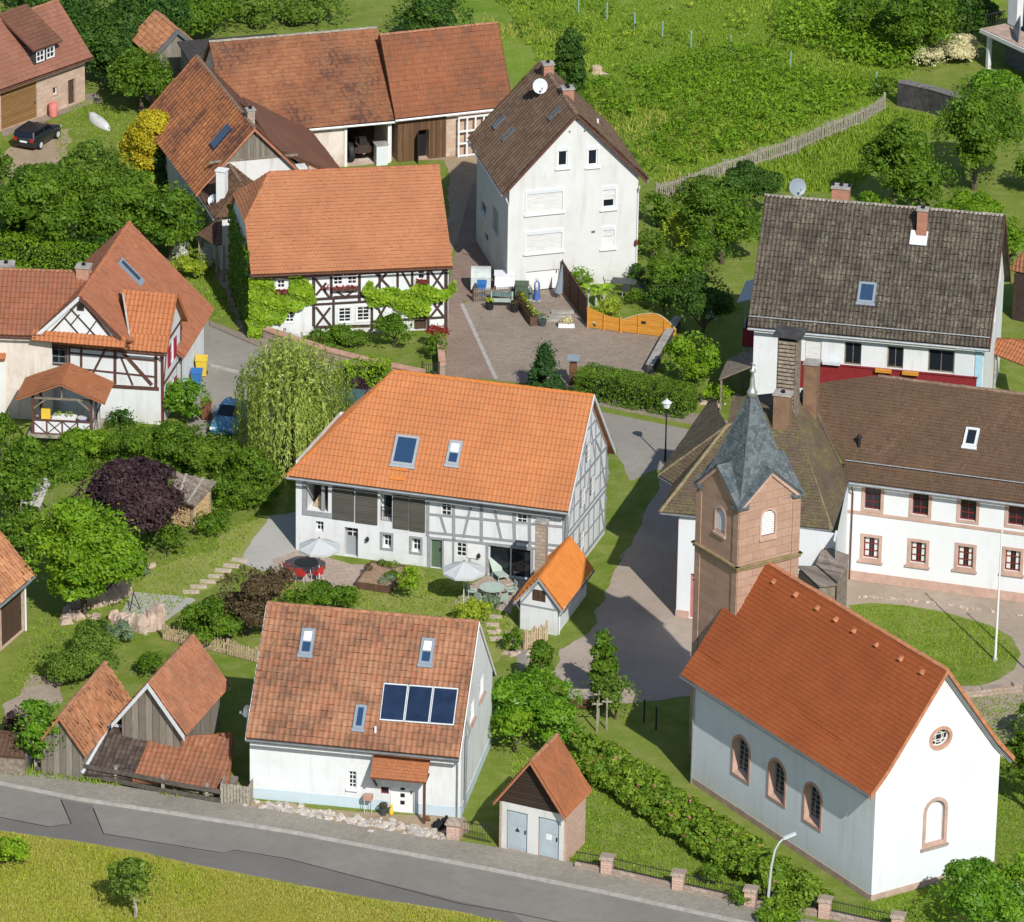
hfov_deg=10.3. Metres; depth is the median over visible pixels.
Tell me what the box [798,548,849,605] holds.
timber annex
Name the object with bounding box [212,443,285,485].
bush
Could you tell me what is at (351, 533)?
door
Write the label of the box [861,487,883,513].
window
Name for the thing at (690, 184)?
bush
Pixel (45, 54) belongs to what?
garage house
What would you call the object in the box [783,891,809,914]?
bush
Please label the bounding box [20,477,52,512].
corrugated shelter
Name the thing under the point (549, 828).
steel door
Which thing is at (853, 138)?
reed grass
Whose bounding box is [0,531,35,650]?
garage barn
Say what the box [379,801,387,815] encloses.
flower pot
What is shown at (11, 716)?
bush
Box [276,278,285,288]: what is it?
window
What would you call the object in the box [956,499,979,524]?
window
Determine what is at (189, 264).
bush
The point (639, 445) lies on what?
street
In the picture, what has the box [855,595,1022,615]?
rubble stones
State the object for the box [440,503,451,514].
window
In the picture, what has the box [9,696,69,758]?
bush
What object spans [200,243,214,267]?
bush
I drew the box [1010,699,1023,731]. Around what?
tree
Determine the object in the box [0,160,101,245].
tree
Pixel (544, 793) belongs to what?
transformer house
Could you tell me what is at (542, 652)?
bush
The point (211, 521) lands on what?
bush
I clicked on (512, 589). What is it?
garden chair
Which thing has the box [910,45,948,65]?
bush
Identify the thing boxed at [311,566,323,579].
garden chair
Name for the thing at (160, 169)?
conifer
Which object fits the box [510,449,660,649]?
verge grass
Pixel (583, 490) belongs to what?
window
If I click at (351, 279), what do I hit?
window
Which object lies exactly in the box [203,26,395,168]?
open barn
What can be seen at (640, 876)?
iron fence
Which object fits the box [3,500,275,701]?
lawn
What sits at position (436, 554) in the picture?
door
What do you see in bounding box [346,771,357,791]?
window
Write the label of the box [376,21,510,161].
board barn
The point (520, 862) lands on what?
pavement
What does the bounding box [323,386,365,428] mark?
glass shelter
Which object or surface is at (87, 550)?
tree
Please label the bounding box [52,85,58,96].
window
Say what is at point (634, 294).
bush
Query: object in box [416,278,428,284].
geraniums
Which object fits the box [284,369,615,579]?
barn house
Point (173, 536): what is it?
bush
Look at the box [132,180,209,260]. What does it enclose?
tree
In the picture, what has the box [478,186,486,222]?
window
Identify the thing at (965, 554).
window
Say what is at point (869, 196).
bush
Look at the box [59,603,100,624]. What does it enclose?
rubble stones
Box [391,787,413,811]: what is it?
door
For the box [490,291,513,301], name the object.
garden bench
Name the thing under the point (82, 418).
storage tub
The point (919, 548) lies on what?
window
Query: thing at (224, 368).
pavement
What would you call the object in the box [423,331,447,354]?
bush
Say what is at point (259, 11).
tree
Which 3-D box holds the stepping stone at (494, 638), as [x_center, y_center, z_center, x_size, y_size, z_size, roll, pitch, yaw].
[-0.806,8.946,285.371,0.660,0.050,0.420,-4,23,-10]
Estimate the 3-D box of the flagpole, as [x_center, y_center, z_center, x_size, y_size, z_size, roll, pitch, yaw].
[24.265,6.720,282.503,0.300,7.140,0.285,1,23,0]
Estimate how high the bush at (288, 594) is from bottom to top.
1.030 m
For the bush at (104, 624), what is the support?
on the ground at (664, 746)
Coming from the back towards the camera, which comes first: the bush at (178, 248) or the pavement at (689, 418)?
the bush at (178, 248)
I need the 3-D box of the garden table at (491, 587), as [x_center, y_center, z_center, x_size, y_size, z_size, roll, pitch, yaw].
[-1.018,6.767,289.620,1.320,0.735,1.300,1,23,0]
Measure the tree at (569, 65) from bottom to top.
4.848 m
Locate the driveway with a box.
[446,184,494,378]
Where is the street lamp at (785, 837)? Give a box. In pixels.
[766,832,795,906]
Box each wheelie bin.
[191,367,202,383]
[195,354,207,375]
[200,398,211,418]
[477,280,486,296]
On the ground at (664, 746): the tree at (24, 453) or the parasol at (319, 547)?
the tree at (24, 453)
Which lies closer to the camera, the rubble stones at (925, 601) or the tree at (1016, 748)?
the tree at (1016, 748)
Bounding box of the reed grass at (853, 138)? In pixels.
[659,105,942,203]
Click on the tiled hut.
(161, 32)
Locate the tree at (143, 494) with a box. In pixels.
[63,454,193,538]
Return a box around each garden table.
[294,557,317,574]
[479,582,504,596]
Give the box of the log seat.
[148,562,155,569]
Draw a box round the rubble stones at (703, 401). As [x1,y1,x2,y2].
[700,394,740,407]
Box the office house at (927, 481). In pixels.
[657,325,1023,618]
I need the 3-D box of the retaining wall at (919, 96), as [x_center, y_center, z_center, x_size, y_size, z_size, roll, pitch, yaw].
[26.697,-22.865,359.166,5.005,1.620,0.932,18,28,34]
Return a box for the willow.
[231,330,356,489]
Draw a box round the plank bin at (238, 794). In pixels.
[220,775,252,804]
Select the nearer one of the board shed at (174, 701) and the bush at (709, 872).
the bush at (709, 872)
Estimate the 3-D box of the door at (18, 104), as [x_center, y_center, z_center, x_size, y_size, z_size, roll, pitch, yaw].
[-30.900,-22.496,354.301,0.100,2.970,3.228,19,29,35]
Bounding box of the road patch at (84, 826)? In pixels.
[0,799,522,921]
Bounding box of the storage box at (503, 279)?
[494,270,513,291]
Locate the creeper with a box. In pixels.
[226,203,316,338]
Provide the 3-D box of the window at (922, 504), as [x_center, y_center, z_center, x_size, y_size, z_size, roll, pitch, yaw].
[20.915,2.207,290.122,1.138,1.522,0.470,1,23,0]
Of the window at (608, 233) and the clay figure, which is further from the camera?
the window at (608, 233)
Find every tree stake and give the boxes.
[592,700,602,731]
[594,690,599,722]
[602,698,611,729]
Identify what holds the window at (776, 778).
in the chapel
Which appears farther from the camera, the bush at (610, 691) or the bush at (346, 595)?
the bush at (346, 595)
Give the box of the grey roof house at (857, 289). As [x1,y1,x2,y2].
[719,178,1010,411]
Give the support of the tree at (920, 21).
on the meadow
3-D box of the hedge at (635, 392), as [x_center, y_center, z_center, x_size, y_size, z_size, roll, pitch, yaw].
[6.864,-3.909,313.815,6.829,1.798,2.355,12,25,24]
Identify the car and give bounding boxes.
[13,121,60,149]
[209,397,255,435]
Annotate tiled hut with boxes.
[132,9,192,103]
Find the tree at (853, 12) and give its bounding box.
[829,0,896,38]
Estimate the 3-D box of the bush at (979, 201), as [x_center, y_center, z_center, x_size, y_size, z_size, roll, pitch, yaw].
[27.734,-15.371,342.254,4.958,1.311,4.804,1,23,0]
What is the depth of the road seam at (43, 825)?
265.91 m
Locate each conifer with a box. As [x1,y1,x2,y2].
[117,124,143,170]
[152,146,168,192]
[524,338,567,389]
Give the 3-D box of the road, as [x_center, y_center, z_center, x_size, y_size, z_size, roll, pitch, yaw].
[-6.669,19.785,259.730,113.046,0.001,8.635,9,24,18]
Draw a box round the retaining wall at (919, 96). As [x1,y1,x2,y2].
[897,79,965,116]
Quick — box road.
[0,785,729,921]
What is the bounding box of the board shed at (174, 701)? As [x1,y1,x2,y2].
[110,633,230,746]
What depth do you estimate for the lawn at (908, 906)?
259.09 m
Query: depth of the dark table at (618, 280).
329.38 m
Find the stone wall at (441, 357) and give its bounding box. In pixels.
[436,332,445,374]
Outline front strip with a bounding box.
[251,800,470,838]
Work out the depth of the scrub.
369.87 m
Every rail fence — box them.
[34,757,222,802]
[162,623,258,661]
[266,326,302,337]
[472,284,514,301]
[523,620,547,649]
[655,92,885,197]
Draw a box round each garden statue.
[528,283,532,300]
[532,277,540,301]
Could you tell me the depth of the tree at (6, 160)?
338.93 m
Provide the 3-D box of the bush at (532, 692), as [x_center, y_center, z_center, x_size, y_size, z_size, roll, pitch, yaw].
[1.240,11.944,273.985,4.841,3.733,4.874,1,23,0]
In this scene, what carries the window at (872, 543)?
in the office house at (927, 481)
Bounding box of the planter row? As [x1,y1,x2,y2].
[515,291,538,325]
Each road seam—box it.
[0,800,71,826]
[93,808,556,921]
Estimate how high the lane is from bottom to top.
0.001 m
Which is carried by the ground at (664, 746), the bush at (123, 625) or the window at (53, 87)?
the bush at (123, 625)
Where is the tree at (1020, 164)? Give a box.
[1012,150,1023,179]
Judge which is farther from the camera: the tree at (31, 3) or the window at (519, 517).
the tree at (31, 3)
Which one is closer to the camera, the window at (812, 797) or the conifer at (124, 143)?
the window at (812, 797)
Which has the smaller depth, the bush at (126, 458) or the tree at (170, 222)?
the bush at (126, 458)
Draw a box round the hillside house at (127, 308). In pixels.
[0,221,214,424]
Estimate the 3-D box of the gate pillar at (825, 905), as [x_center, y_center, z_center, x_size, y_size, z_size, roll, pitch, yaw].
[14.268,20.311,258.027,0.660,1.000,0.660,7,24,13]
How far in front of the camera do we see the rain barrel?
355.90 m
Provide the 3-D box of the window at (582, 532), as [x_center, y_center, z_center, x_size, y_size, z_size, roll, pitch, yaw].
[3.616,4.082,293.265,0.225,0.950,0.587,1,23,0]
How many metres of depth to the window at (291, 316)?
322.34 m
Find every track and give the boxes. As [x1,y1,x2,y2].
[3,128,71,176]
[3,673,62,717]
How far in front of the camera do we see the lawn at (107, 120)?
354.93 m
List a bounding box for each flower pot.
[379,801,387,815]
[485,297,494,309]
[510,299,518,312]
[537,313,546,326]
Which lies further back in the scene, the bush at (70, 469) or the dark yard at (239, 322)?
the dark yard at (239, 322)
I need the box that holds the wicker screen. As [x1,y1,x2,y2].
[562,260,587,323]
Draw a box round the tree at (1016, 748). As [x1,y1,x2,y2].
[1000,722,1023,780]
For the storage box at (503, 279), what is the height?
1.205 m
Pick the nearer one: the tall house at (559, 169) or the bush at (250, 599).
the bush at (250, 599)
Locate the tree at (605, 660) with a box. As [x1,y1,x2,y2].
[581,628,619,702]
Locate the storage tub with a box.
[77,415,87,420]
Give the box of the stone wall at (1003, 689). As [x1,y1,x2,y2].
[963,680,1023,697]
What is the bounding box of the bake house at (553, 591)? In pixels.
[512,518,594,635]
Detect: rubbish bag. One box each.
[432,818,444,829]
[441,815,447,826]
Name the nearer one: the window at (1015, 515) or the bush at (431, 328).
the window at (1015, 515)
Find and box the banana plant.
[580,283,615,307]
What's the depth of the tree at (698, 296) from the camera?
321.90 m
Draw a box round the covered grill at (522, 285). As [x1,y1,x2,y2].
[515,280,528,298]
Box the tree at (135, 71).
[104,45,176,111]
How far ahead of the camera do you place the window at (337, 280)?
321.86 m
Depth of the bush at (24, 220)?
334.84 m
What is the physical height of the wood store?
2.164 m
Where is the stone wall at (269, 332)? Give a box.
[262,327,425,373]
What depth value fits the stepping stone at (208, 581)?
291.22 m
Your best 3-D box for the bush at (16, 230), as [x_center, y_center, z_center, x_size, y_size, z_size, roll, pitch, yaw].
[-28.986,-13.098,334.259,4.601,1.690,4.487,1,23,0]
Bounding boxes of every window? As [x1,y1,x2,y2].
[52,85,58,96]
[52,344,67,365]
[77,303,83,310]
[168,335,176,368]
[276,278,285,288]
[284,312,294,323]
[317,521,322,529]
[333,274,343,285]
[337,306,351,323]
[346,271,357,285]
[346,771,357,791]
[356,305,369,321]
[380,532,392,550]
[381,787,388,793]
[383,494,391,518]
[409,536,422,554]
[416,268,425,280]
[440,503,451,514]
[456,542,478,558]
[470,704,476,728]
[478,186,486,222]
[479,678,485,703]
[489,545,533,579]
[516,509,528,525]
[523,228,564,255]
[524,187,564,216]
[555,146,570,170]
[580,487,584,507]
[580,530,583,548]
[585,145,600,169]
[586,442,590,461]
[590,475,594,494]
[600,185,617,211]
[600,225,616,250]
[731,734,750,784]
[766,757,786,808]
[802,781,821,832]
[805,339,821,358]
[844,342,861,364]
[858,533,882,564]
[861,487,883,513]
[887,346,903,367]
[905,538,929,569]
[909,493,931,519]
[928,349,954,372]
[929,726,952,749]
[952,542,976,573]
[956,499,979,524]
[1001,546,1023,577]
[1004,505,1023,529]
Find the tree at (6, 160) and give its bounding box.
[0,146,15,188]
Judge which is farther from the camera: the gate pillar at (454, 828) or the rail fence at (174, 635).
the rail fence at (174, 635)
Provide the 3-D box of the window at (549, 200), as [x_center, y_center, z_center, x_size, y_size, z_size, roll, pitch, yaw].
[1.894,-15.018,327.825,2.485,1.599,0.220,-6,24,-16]
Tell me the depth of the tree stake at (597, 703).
275.25 m
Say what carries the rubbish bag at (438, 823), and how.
on the front strip
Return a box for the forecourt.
[846,579,1023,758]
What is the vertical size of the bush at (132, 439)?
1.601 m
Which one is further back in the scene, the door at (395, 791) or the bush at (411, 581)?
the bush at (411, 581)
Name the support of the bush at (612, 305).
on the ground at (664, 746)
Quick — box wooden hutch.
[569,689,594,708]
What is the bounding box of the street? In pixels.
[204,321,688,670]
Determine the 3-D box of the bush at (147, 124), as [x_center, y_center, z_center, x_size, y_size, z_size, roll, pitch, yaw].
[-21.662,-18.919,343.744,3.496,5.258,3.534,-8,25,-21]
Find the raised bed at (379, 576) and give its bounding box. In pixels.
[355,559,407,593]
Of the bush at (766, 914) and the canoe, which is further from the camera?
the canoe
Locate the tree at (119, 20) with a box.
[62,0,193,64]
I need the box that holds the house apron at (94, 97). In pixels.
[2,93,101,136]
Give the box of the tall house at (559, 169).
[467,60,648,289]
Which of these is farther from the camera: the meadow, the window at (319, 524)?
the meadow
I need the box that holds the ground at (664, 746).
[0,0,1023,921]
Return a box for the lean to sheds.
[81,724,238,795]
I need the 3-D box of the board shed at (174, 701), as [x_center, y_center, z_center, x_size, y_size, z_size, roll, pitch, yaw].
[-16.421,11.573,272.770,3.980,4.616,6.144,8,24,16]
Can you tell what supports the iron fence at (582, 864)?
on the ground at (664, 746)
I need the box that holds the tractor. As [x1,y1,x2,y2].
[347,130,376,161]
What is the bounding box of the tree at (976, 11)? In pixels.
[945,0,1002,36]
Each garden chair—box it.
[295,568,306,582]
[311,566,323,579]
[466,581,477,596]
[474,591,483,600]
[495,593,507,608]
[505,579,517,596]
[622,285,629,295]
[637,279,645,287]
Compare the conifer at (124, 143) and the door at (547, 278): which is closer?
the door at (547, 278)
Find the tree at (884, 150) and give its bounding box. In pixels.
[855,116,934,204]
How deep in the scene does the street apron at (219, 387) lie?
314.98 m
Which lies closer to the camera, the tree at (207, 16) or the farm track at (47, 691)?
the farm track at (47, 691)
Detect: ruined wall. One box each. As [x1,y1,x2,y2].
[71,578,132,609]
[107,601,166,633]
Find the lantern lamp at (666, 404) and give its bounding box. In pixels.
[661,398,671,461]
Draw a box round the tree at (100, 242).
[60,223,117,253]
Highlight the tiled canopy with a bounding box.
[993,338,1023,388]
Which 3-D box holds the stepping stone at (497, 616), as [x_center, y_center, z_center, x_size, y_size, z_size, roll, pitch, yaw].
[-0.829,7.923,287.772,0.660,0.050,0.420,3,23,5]
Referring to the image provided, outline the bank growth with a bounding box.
[67,419,280,513]
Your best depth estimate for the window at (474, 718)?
268.08 m
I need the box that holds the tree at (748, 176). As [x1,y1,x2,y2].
[713,159,784,208]
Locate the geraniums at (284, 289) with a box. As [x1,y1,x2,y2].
[274,288,287,294]
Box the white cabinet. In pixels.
[373,141,388,165]
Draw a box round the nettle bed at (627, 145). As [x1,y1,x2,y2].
[553,24,660,170]
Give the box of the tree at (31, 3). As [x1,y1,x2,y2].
[0,0,101,7]
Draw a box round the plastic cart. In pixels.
[471,266,490,289]
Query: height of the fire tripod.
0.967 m
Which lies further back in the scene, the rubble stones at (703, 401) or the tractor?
the tractor
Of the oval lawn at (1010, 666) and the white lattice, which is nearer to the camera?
the oval lawn at (1010, 666)
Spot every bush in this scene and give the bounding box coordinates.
[0,183,29,229]
[0,221,54,255]
[0,412,18,458]
[0,502,50,550]
[0,831,33,868]
[1,705,29,737]
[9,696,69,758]
[30,620,125,682]
[37,453,92,484]
[40,434,88,469]
[59,423,117,460]
[85,36,133,88]
[85,615,109,631]
[96,426,162,460]
[104,406,136,428]
[104,619,135,640]
[122,455,170,469]
[127,109,169,192]
[133,648,171,676]
[135,420,206,462]
[139,563,152,574]
[143,523,192,555]
[162,373,213,423]
[171,234,191,260]
[172,250,212,277]
[173,430,241,474]
[175,595,242,642]
[187,509,233,536]
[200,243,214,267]
[209,476,254,507]
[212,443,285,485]
[212,564,285,635]
[239,477,285,507]
[264,563,298,586]
[276,587,317,605]
[278,0,357,25]
[283,579,336,605]
[304,323,371,350]
[322,583,364,606]
[347,376,371,393]
[369,309,420,347]
[396,563,421,593]
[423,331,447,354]
[424,323,450,336]
[452,596,492,622]
[478,593,501,607]
[489,707,542,752]
[490,665,586,740]
[497,627,524,649]
[524,639,556,688]
[529,716,588,750]
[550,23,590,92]
[568,265,595,288]
[588,669,640,719]
[593,294,621,315]
[621,262,650,284]
[623,287,648,304]
[638,187,681,226]
[638,227,671,259]
[643,281,681,311]
[653,209,705,251]
[660,330,724,388]
[672,172,731,202]
[697,858,726,882]
[701,382,734,402]
[724,882,751,907]
[751,897,806,921]
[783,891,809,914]
[850,190,898,204]
[868,75,901,97]
[879,154,967,207]
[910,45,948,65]
[917,856,1023,921]
[925,31,985,61]
[933,190,1010,214]
[957,66,1023,96]
[997,850,1023,884]
[1006,214,1023,258]
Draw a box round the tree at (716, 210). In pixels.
[681,183,762,264]
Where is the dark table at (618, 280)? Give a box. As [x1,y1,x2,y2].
[610,277,637,293]
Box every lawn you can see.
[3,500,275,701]
[56,97,134,158]
[122,483,290,631]
[172,241,238,319]
[280,568,514,662]
[511,745,770,899]
[848,603,1020,685]
[863,882,958,921]
[898,53,1023,169]
[963,688,1023,867]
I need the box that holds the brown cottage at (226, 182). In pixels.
[197,163,252,281]
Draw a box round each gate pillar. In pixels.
[445,817,464,840]
[599,852,615,874]
[670,868,687,890]
[742,884,759,906]
[817,894,833,919]
[890,910,906,921]
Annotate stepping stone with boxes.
[182,589,198,593]
[190,584,206,588]
[199,579,216,583]
[207,574,224,577]
[214,568,231,572]
[223,563,239,567]
[231,557,248,562]
[486,622,498,626]
[487,630,499,633]
[489,615,501,618]
[489,636,502,640]
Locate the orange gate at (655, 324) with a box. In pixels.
[621,313,675,336]
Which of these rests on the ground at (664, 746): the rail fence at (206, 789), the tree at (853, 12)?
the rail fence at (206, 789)
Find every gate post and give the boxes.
[643,699,645,722]
[655,707,657,729]
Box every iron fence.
[463,820,491,841]
[575,849,600,871]
[612,857,671,887]
[683,874,743,902]
[756,888,818,916]
[830,900,889,921]
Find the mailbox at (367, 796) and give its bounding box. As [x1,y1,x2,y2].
[363,793,372,813]
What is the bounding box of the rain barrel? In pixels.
[49,101,57,117]
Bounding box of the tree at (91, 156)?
[56,139,140,192]
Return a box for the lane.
[553,480,691,703]
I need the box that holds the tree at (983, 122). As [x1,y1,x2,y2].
[928,83,1023,190]
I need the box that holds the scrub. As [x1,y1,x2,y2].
[771,0,961,65]
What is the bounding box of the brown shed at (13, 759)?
[0,730,28,774]
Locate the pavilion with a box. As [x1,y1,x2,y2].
[15,362,113,443]
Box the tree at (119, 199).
[70,167,162,247]
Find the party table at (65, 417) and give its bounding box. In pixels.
[52,413,77,420]
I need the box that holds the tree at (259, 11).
[214,0,293,27]
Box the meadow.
[458,0,1002,189]
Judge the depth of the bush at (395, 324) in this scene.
320.31 m
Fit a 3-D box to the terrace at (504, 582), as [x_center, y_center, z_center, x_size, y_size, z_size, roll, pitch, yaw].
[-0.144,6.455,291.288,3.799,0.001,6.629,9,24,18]
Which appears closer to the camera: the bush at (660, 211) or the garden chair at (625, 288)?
the garden chair at (625, 288)
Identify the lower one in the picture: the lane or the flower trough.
the lane
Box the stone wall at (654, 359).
[646,316,681,373]
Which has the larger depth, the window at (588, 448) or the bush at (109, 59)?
the bush at (109, 59)
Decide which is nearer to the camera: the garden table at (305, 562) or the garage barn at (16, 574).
the garage barn at (16, 574)
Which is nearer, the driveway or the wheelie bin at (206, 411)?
the wheelie bin at (206, 411)
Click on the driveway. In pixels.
(465, 358)
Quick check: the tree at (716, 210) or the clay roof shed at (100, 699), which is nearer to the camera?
the clay roof shed at (100, 699)
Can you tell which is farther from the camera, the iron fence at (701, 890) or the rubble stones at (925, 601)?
the rubble stones at (925, 601)
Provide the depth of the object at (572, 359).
316.11 m
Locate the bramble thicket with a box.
[582,37,877,163]
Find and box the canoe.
[88,112,109,130]
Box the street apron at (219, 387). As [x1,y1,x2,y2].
[185,364,275,441]
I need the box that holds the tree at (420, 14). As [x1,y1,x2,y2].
[386,0,476,29]
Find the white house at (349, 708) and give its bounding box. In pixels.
[239,601,495,823]
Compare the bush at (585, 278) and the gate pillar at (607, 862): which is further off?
the bush at (585, 278)
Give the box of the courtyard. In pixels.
[464,288,660,387]
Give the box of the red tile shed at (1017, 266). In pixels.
[1010,251,1023,321]
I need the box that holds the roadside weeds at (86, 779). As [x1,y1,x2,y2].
[12,764,188,796]
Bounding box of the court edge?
[460,303,497,378]
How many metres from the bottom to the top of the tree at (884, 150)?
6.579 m
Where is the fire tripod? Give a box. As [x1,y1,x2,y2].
[129,592,140,611]
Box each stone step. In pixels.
[545,318,560,321]
[549,314,570,317]
[551,310,573,313]
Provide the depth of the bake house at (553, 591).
286.56 m
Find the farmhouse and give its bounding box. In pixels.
[228,164,452,336]
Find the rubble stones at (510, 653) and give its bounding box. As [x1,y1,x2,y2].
[494,627,531,661]
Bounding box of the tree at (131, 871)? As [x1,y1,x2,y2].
[106,857,166,917]
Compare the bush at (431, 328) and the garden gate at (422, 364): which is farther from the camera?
the bush at (431, 328)
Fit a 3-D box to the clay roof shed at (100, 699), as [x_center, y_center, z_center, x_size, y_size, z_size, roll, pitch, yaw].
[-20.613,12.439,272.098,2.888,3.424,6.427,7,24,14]
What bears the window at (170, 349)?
in the hillside house at (127, 308)
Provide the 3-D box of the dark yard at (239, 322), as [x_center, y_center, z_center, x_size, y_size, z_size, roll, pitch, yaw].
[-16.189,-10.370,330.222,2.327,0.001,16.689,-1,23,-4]
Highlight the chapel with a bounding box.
[678,362,1015,901]
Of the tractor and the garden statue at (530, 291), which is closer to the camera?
the garden statue at (530, 291)
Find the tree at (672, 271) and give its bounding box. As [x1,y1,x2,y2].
[643,250,708,302]
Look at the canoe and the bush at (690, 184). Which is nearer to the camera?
the bush at (690, 184)
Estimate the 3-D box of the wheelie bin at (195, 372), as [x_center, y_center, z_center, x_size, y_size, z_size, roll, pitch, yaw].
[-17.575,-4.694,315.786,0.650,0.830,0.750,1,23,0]
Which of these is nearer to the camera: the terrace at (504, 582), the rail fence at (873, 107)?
the terrace at (504, 582)
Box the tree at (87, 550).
[18,494,148,615]
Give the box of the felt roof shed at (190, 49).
[177,33,276,70]
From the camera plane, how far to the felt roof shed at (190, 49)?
354.41 m
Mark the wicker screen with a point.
(576, 296)
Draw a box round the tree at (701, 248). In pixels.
[677,228,736,283]
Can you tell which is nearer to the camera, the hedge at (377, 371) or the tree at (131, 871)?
the tree at (131, 871)
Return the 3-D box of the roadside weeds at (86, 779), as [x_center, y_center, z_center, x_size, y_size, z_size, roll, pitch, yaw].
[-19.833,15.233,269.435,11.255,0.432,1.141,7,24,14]
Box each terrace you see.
[272,550,365,587]
[453,575,526,613]
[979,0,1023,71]
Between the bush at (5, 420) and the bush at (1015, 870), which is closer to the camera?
the bush at (1015, 870)
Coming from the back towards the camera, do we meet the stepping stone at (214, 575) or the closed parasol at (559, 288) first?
the closed parasol at (559, 288)
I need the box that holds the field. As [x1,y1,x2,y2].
[0,831,497,921]
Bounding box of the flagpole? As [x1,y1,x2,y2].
[992,530,1002,660]
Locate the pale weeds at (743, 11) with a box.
[518,0,870,165]
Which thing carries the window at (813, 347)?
in the grey roof house at (857, 289)
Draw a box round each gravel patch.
[121,592,194,635]
[241,512,295,570]
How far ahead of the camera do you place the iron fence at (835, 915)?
257.52 m
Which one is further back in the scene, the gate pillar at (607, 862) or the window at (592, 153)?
the window at (592, 153)
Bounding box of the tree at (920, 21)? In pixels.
[876,0,963,63]
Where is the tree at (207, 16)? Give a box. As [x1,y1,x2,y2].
[179,0,242,37]
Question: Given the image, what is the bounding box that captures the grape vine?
[361,280,456,317]
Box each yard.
[213,259,245,333]
[391,155,476,258]
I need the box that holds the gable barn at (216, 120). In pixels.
[148,55,339,245]
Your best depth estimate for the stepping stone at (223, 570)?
292.50 m
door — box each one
[1,78,35,129]
[1,592,21,645]
[67,76,75,105]
[346,527,357,554]
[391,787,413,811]
[414,315,425,328]
[430,539,441,567]
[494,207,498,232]
[507,810,527,851]
[526,269,557,289]
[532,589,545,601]
[539,817,558,858]
[690,574,693,616]
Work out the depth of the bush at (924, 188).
340.18 m
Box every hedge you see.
[0,228,98,269]
[333,354,391,387]
[568,731,834,914]
[573,361,697,418]
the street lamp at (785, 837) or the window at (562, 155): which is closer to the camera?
the street lamp at (785, 837)
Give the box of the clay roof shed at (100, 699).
[33,661,130,779]
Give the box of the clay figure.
[389,804,393,815]
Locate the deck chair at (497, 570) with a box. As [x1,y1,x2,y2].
[489,557,508,581]
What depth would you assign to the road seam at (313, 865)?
262.12 m
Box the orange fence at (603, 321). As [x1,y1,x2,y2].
[587,306,621,332]
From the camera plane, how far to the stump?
364.93 m
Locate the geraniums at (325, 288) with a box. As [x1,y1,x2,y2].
[322,284,354,290]
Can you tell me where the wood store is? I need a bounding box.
[171,471,216,529]
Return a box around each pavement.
[0,772,817,921]
[210,321,366,371]
[210,364,326,389]
[598,399,727,424]
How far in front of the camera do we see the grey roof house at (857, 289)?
310.43 m
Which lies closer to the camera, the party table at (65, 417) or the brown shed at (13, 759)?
the brown shed at (13, 759)
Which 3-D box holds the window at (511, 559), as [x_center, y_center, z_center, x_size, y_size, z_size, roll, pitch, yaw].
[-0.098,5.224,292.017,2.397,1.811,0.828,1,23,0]
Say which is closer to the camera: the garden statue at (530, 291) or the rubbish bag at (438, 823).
the rubbish bag at (438, 823)
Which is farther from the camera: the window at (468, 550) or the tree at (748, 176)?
the tree at (748, 176)
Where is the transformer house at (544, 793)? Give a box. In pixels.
[493,733,592,860]
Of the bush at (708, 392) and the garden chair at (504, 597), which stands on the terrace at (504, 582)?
the garden chair at (504, 597)
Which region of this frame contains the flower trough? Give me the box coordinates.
[558,316,574,327]
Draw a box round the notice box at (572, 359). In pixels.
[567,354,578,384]
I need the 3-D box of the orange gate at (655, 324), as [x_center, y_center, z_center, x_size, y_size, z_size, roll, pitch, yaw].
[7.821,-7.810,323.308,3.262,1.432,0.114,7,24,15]
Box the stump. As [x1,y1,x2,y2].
[590,65,610,76]
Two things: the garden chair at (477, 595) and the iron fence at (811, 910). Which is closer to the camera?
the iron fence at (811, 910)
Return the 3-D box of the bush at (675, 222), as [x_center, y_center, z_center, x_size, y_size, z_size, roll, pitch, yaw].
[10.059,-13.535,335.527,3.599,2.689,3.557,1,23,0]
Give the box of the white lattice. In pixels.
[457,114,488,156]
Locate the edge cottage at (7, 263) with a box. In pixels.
[0,260,15,414]
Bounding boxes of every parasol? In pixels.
[299,537,339,578]
[443,560,484,603]
[554,265,562,298]
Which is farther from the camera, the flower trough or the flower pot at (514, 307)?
the flower pot at (514, 307)
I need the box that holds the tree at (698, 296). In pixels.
[667,271,741,338]
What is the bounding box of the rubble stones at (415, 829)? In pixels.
[242,800,445,838]
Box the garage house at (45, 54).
[0,0,93,130]
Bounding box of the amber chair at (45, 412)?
[41,407,50,418]
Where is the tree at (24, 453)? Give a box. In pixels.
[0,435,60,526]
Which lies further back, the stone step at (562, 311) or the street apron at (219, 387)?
the stone step at (562, 311)
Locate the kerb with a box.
[0,781,748,921]
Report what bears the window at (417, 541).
in the barn house at (429, 470)
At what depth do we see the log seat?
292.57 m
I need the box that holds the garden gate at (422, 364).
[421,361,439,374]
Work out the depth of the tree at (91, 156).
340.14 m

